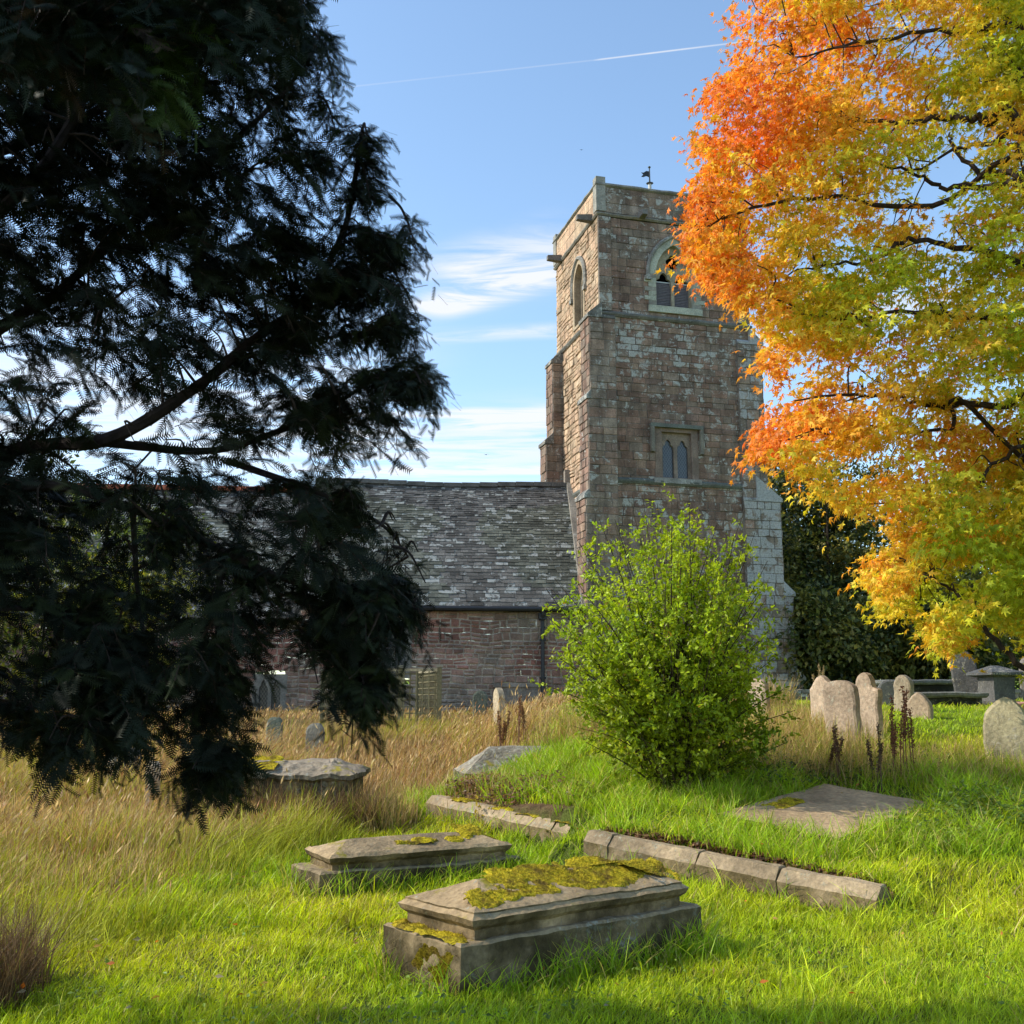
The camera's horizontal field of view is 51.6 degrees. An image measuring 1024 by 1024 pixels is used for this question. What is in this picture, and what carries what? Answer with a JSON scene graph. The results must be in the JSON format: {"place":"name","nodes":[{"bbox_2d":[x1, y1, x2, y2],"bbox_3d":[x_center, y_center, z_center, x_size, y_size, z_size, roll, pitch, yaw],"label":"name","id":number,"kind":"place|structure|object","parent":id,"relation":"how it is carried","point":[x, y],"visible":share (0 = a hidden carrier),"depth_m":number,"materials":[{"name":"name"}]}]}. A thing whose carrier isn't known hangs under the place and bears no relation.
{"place":"outdoors","nodes":[
{"label":"outdoors","id":0,"kind":"place"},
{"bbox_2d":[0,679,1023,1023],"bbox_3d":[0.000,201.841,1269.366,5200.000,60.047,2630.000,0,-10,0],"label":"ground","id":1,"kind":"structure","parent":0,"point":[542,811],"depth_m":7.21,"materials":[{"name":"green plant"}]},
{"bbox_2d":[0,509,53,698],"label":"sunlit tree","id":2,"kind":"object","parent":1,"relation":"on","point":[4,634],"visible":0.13,"depth_m":23.68,"materials":[{"name":"green plant"}]},
{"bbox_2d":[10,433,120,480],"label":"dark tree","id":3,"kind":"object","parent":1,"relation":"on","point":[73,461],"depth_m":40.45,"materials":[{"name":"green plant"}]},
{"bbox_2d":[0,481,228,712],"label":"sunlit tree","id":4,"kind":"object","parent":1,"relation":"on","point":[145,573],"visible":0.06,"depth_m":25.08,"materials":[{"name":"green plant"}]},
{"bbox_2d":[124,747,140,780],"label":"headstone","id":5,"kind":"object","parent":1,"relation":"on","point":[132,766],"visible":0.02,"depth_m":16.02,"materials":[{"name":"grey stone"}]},
{"bbox_2d":[144,761,160,809],"bbox_3d":[-4.608,3.682,13.562,0.130,0.972,0.251,9,-14,-41],"label":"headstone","id":6,"kind":"object","parent":1,"relation":"on","point":[158,783],"visible":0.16,"depth_m":13.54,"materials":[{"name":"grey stone"}]},
{"bbox_2d":[0,484,307,711],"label":"church chancel","id":7,"kind":"structure","parent":1,"relation":"on","point":[289,678],"depth_m":33.08,"materials":[{"name":"stone"}]},
{"bbox_2d":[252,674,286,710],"bbox_3d":[-7.506,5.724,32.849,1.052,1.383,0.195,1,-10,-5],"label":"chancel window","id":8,"kind":"structure","parent":7,"relation":"in","point":[263,691],"depth_m":32.85,"materials":[{"name":"stone"}]},
{"bbox_2d":[0,0,337,174],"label":"overhanging conifer","id":9,"kind":"object","parent":1,"relation":"on","point":[142,48],"visible":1,"depth_m":3.67,"materials":[{"name":"green plant"}]},
{"bbox_2d":[0,0,460,848],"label":"yew tree","id":10,"kind":"object","parent":1,"relation":"on","point":[100,672],"visible":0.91,"depth_m":5.23,"materials":[{"name":"green plant"}]},
{"bbox_2d":[266,717,282,746],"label":"headstone","id":11,"kind":"object","parent":1,"relation":"on","point":[276,722],"visible":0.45,"depth_m":20.04,"materials":[{"name":"grey stone"}]},
{"bbox_2d":[219,755,370,814],"bbox_3d":[-2.721,3.526,12.928,1.858,1.116,1.157,0,-10,0],"label":"chest tomb","id":12,"kind":"object","parent":1,"relation":"on","point":[321,771],"visible":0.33,"depth_m":12.53,"materials":[{"name":"stone"}]},
{"bbox_2d":[305,723,324,755],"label":"headstone","id":13,"kind":"object","parent":1,"relation":"on","point":[312,730],"visible":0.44,"depth_m":18.55,"materials":[{"name":"grey stone"}]},
{"bbox_2d":[319,665,442,729],"bbox_3d":[-3.135,4.507,24.794,3.180,1.742,2.550,0,-10,0],"label":"trellis screen","id":14,"kind":"object","parent":1,"relation":"on","point":[423,687],"visible":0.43,"depth_m":23.76,"materials":[{"name":"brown wood"}]},
{"bbox_2d":[291,822,521,898],"bbox_3d":[-0.910,3.143,9.385,1.941,0.691,0.701,6,-12,-30],"label":"coped tomb","id":15,"kind":"object","parent":1,"relation":"on","point":[421,852],"visible":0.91,"depth_m":9.12,"materials":[{"name":"stone"}]},
{"bbox_2d":[298,470,585,711],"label":"church nave","id":16,"kind":"structure","parent":1,"relation":"on","point":[496,556],"depth_m":34.69,"materials":[{"name":"stone"}]},
{"bbox_2d":[383,628,411,677],"bbox_3d":[-3.744,4.341,33.436,1.172,1.778,0.195,1,-10,-5],"label":"nave window","id":17,"kind":"structure","parent":16,"relation":"in","point":[410,665],"depth_m":33.40,"materials":[{"name":"stone"}]},
{"bbox_2d":[469,795,484,820],"bbox_3d":[-0.387,3.465,12.183,0.157,0.424,0.204,-3,-11,14],"label":"yellow seedling","id":18,"kind":"object","parent":1,"relation":"on","point":[481,798],"visible":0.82,"depth_m":12.18,"materials":[{"name":"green plant"}]},
{"bbox_2d":[472,690,487,715],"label":"headstone","id":19,"kind":"object","parent":1,"relation":"on","point":[480,697],"visible":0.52,"depth_m":29.48,"materials":[{"name":"grey stone"}]},
{"bbox_2d":[426,795,571,841],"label":"grave kerb","id":20,"kind":"structure","parent":1,"relation":"on","point":[524,819],"depth_m":12.00,"materials":[{"name":"stone"}]},
{"bbox_2d":[493,688,505,723],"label":"headstone","id":21,"kind":"object","parent":1,"relation":"on","point":[497,694],"visible":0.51,"depth_m":21.60,"materials":[{"name":"beige stone"}]},
{"bbox_2d":[453,745,546,778],"bbox_3d":[0.103,3.651,14.784,1.746,0.771,1.027,2,-11,-11],"label":"sunken tomb","id":22,"kind":"object","parent":1,"relation":"on","point":[486,755],"visible":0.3,"depth_m":14.58,"materials":[{"name":"stone"}]},
{"bbox_2d":[496,709,511,745],"bbox_3d":[-0.127,3.389,16.047,0.240,0.789,0.156,0,-10,0],"label":"dock plant","id":23,"kind":"object","parent":1,"relation":"on","point":[504,732],"visible":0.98,"depth_m":16.07,"materials":[{"name":"brown plant"}]},
{"bbox_2d":[12,767,1007,1022],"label":"leaf litter","id":24,"kind":"object","parent":1,"relation":"on","point":[634,831],"visible":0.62,"depth_m":9.48,"materials":[{"name":"plant"}]},
{"bbox_2d":[0,671,1023,1011],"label":"dry grass","id":25,"kind":"structure","parent":1,"relation":"on","point":[96,831],"depth_m":11.85,"materials":[{"name":"beige plant"}]},
{"bbox_2d":[516,696,526,745],"bbox_3d":[0.152,3.269,16.505,0.176,0.839,0.198,0,-10,0],"label":"dock plant","id":26,"kind":"object","parent":1,"relation":"on","point":[521,711],"visible":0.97,"depth_m":16.48,"materials":[{"name":"brown plant"}]},
{"bbox_2d":[382,854,702,999],"bbox_3d":[0.233,2.624,6.764,2.006,0.768,0.837,8,-13,-38],"label":"coped tomb","id":27,"kind":"object","parent":1,"relation":"on","point":[498,918],"visible":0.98,"depth_m":6.39,"materials":[{"name":"stone"}]},
{"bbox_2d":[67,739,1023,1023],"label":"ground ivy","id":28,"kind":"object","parent":1,"relation":"on","point":[955,803],"visible":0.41,"depth_m":10.14,"materials":[{"name":"green plant"}]},
{"bbox_2d":[181,627,1019,688],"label":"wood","id":29,"kind":"object","parent":1,"relation":"on","point":[540,669],"depth_m":87.01,"materials":[{"name":"green plant"}]},
{"bbox_2d":[255,726,1023,1007],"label":"grass tufts","id":30,"kind":"object","parent":1,"relation":"on","point":[595,770],"visible":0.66,"depth_m":10.00,"materials":[{"name":"green plant"}]},
{"bbox_2d":[528,483,801,791],"bbox_3d":[1.718,1.473,11.995,3.064,3.585,2.568,0,-10,0],"label":"green bush","id":31,"kind":"object","parent":1,"relation":"on","point":[664,723],"visible":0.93,"depth_m":11.61,"materials":[{"name":"green plant"}]},
{"bbox_2d":[538,166,805,699],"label":"church tower","id":32,"kind":"structure","parent":1,"relation":"on","point":[647,396],"depth_m":35.96,"materials":[{"name":"stone"}]},
{"bbox_2d":[569,256,589,331],"bbox_3d":[2.552,-7.920,38.024,0.520,2.642,1.650,3,-11,-15],"label":"lancet window","id":33,"kind":"structure","parent":32,"relation":"in","point":[578,275],"depth_m":38.38,"materials":[{"name":"stone"}]},
{"bbox_2d":[644,235,704,316],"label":"belfry window","id":34,"kind":"structure","parent":32,"relation":"in","point":[661,297],"depth_m":36.82,"materials":[{"name":"stone"}]},
{"bbox_2d":[649,422,703,484],"bbox_3d":[5.511,-1.918,35.660,1.900,2.032,0.435,3,-11,-15],"label":"square headed window","id":35,"kind":"structure","parent":32,"relation":"in","point":[675,446],"depth_m":35.69,"materials":[{"name":"stone"}]},
{"bbox_2d":[583,829,891,915],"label":"grave kerb","id":36,"kind":"structure","parent":1,"relation":"on","point":[814,885],"depth_m":8.71,"materials":[{"name":"stone"}]},
{"bbox_2d":[748,679,770,714],"bbox_3d":[4.023,3.215,17.201,0.150,0.998,0.386,7,-13,-34],"label":"headstone","id":37,"kind":"object","parent":1,"relation":"on","point":[765,685],"visible":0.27,"depth_m":17.14,"materials":[{"name":"beige stone"}]},
{"bbox_2d":[766,432,845,587],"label":"evergreen tree","id":38,"kind":"object","parent":1,"relation":"on","point":[781,477],"visible":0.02,"depth_m":43.56,"materials":[{"name":"green plant"}]},
{"bbox_2d":[769,480,852,603],"bbox_3d":[8.910,3.556,39.962,8.027,10.250,6.832,0,-10,0],"label":"evergreen tree","id":39,"kind":"object","parent":1,"relation":"on","point":[786,547],"visible":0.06,"depth_m":39.55,"materials":[{"name":"green plant"}]},
{"bbox_2d":[812,665,824,682],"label":"dock plant","id":40,"kind":"object","parent":1,"relation":"on","point":[819,672],"visible":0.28,"depth_m":19.26,"materials":[{"name":"brown plant"}]},
{"bbox_2d":[810,675,829,726],"bbox_3d":[4.619,3.013,15.712,0.155,1.168,0.430,5,-12,-28],"label":"headstone","id":41,"kind":"object","parent":1,"relation":"on","point":[816,692],"visible":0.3,"depth_m":15.76,"materials":[{"name":"beige stone"}]},
{"bbox_2d":[717,784,932,844],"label":"ledger slab","id":42,"kind":"structure","parent":1,"relation":"on","point":[826,802],"depth_m":10.89,"materials":[{"name":"stone"}]},
{"bbox_2d":[828,724,843,782],"bbox_3d":[3.777,2.824,12.310,0.212,0.703,0.189,0,-10,0],"label":"dock plant","id":43,"kind":"object","parent":1,"relation":"on","point":[837,749],"visible":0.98,"depth_m":12.33,"materials":[{"name":"brown plant"}]},
{"bbox_2d":[777,478,898,678],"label":"evergreen tree","id":44,"kind":"object","parent":1,"relation":"on","point":[842,556],"visible":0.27,"depth_m":41.71,"materials":[{"name":"green plant"}]},
{"bbox_2d":[655,0,1023,688],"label":"maple tree","id":45,"kind":"object","parent":1,"relation":"on","point":[835,304],"visible":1,"depth_m":13.70,"materials":[{"name":"orange plant"}]},
{"bbox_2d":[766,570,912,689],"bbox_3d":[10.511,4.607,36.373,6.153,5.201,5.482,-3,-11,18],"label":"evergreen tree","id":46,"kind":"object","parent":1,"relation":"on","point":[830,639],"visible":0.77,"depth_m":35.16,"materials":[{"name":"green plant"}]},
{"bbox_2d":[822,680,861,745],"bbox_3d":[4.360,2.854,13.917,0.159,1.271,0.502,9,-14,-41],"label":"headstone","id":47,"kind":"object","parent":1,"relation":"on","point":[841,699],"visible":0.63,"depth_m":13.90,"materials":[{"name":"grey stone"}]},
{"bbox_2d":[769,447,918,677],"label":"evergreen tree","id":48,"kind":"object","parent":1,"relation":"on","point":[856,471],"visible":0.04,"depth_m":46.77,"materials":[{"name":"green plant"}]},
{"bbox_2d":[856,672,883,739],"bbox_3d":[4.922,2.885,14.707,0.169,1.298,0.518,7,-12,-33],"label":"headstone","id":49,"kind":"object","parent":1,"relation":"on","point":[870,694],"visible":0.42,"depth_m":14.62,"materials":[{"name":"beige stone"}]},
{"bbox_2d":[865,722,883,793],"bbox_3d":[4.084,2.796,11.938,0.095,0.843,0.417,1,-10,-5],"label":"dock plant","id":50,"kind":"object","parent":1,"relation":"on","point":[879,751],"visible":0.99,"depth_m":11.83,"materials":[{"name":"brown plant"}]},
{"bbox_2d":[878,680,893,705],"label":"headstone","id":51,"kind":"object","parent":1,"relation":"on","point":[886,687],"visible":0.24,"depth_m":20.17,"materials":[{"name":"grey stone"}]},
{"bbox_2d":[770,689,1020,700],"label":"boundary wall","id":52,"kind":"structure","parent":1,"relation":"on","point":[802,692],"depth_m":30.52,"materials":[{"name":"stone"}]},
{"bbox_2d":[888,695,905,779],"bbox_3d":[4.448,2.623,12.163,0.224,1.040,0.206,-8,-13,36],"label":"dock plant","id":53,"kind":"object","parent":1,"relation":"on","point":[893,731],"visible":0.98,"depth_m":12.16,"materials":[{"name":"brown plant"}]},
{"bbox_2d":[893,675,913,710],"bbox_3d":[6.911,3.372,18.685,0.184,0.988,0.393,7,-13,-34],"label":"headstone","id":54,"kind":"object","parent":1,"relation":"on","point":[905,681],"visible":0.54,"depth_m":18.67,"materials":[{"name":"beige stone"}]},
{"bbox_2d":[899,686,915,773],"bbox_3d":[4.582,2.578,12.293,0.180,1.112,0.198,0,-10,0],"label":"dock plant","id":55,"kind":"object","parent":1,"relation":"on","point":[905,724],"visible":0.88,"depth_m":12.29,"materials":[{"name":"brown plant"}]},
{"bbox_2d":[875,679,953,691],"bbox_3d":[9.301,4.195,24.143,1.922,0.739,1.127,1,-10,-4],"label":"chest tomb","id":56,"kind":"object","parent":1,"relation":"on","point":[934,685],"visible":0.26,"depth_m":23.72,"materials":[{"name":"stone"}]},
{"bbox_2d":[907,692,933,719],"bbox_3d":[6.654,3.326,17.285,0.407,0.768,0.150,-10,-14,44],"label":"headstone","id":57,"kind":"object","parent":1,"relation":"on","point":[919,704],"visible":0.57,"depth_m":17.24,"materials":[{"name":"beige stone"}]},
{"bbox_2d":[848,566,1021,688],"bbox_3d":[14.985,4.247,36.883,7.863,5.718,5.834,0,-10,0],"label":"evergreen tree","id":58,"kind":"object","parent":1,"relation":"on","point":[922,668],"visible":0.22,"depth_m":35.96,"materials":[{"name":"green plant"}]},
{"bbox_2d":[847,448,1023,687],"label":"evergreen tree","id":59,"kind":"object","parent":1,"relation":"on","point":[885,536],"visible":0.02,"depth_m":41.27,"materials":[{"name":"green plant"}]},
{"bbox_2d":[914,691,988,706],"bbox_3d":[8.453,3.829,21.153,1.725,0.477,1.019,0,-10,-2],"label":"chest tomb","id":60,"kind":"object","parent":1,"relation":"on","point":[964,698],"visible":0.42,"depth_m":20.76,"materials":[{"name":"stone"}]},
{"bbox_2d":[949,652,977,692],"bbox_3d":[9.544,3.666,22.230,0.630,1.460,0.268,-4,-11,20],"label":"headstone","id":61,"kind":"object","parent":1,"relation":"on","point":[962,681],"visible":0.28,"depth_m":22.21,"materials":[{"name":"grey stone"}]},
{"bbox_2d":[965,481,1023,685],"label":"evergreen tree","id":62,"kind":"object","parent":1,"relation":"on","point":[991,573],"visible":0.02,"depth_m":43.39,"materials":[{"name":"green plant"}]},
{"bbox_2d":[966,665,1023,704],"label":"pedestal tomb","id":63,"kind":"object","parent":1,"relation":"on","point":[997,682],"visible":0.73,"depth_m":21.52,"materials":[{"name":"grey stone"}]},
{"bbox_2d":[983,697,1023,770],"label":"headstone","id":64,"kind":"object","parent":1,"relation":"on","point":[1003,724],"visible":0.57,"depth_m":12.69,"materials":[{"name":"grey stone"}]},
{"bbox_2d":[1019,657,1023,701],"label":"headstone","id":65,"kind":"object","parent":1,"relation":"on","point":[1022,684],"visible":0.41,"depth_m":22.22,"materials":[{"name":"grey stone"}]},
{"bbox_2d":[0,0,1023,678],"label":"sky","id":66,"kind":"structure","parent":0,"point":[503,115],"materials":[{"name":"blue"}]}
]}

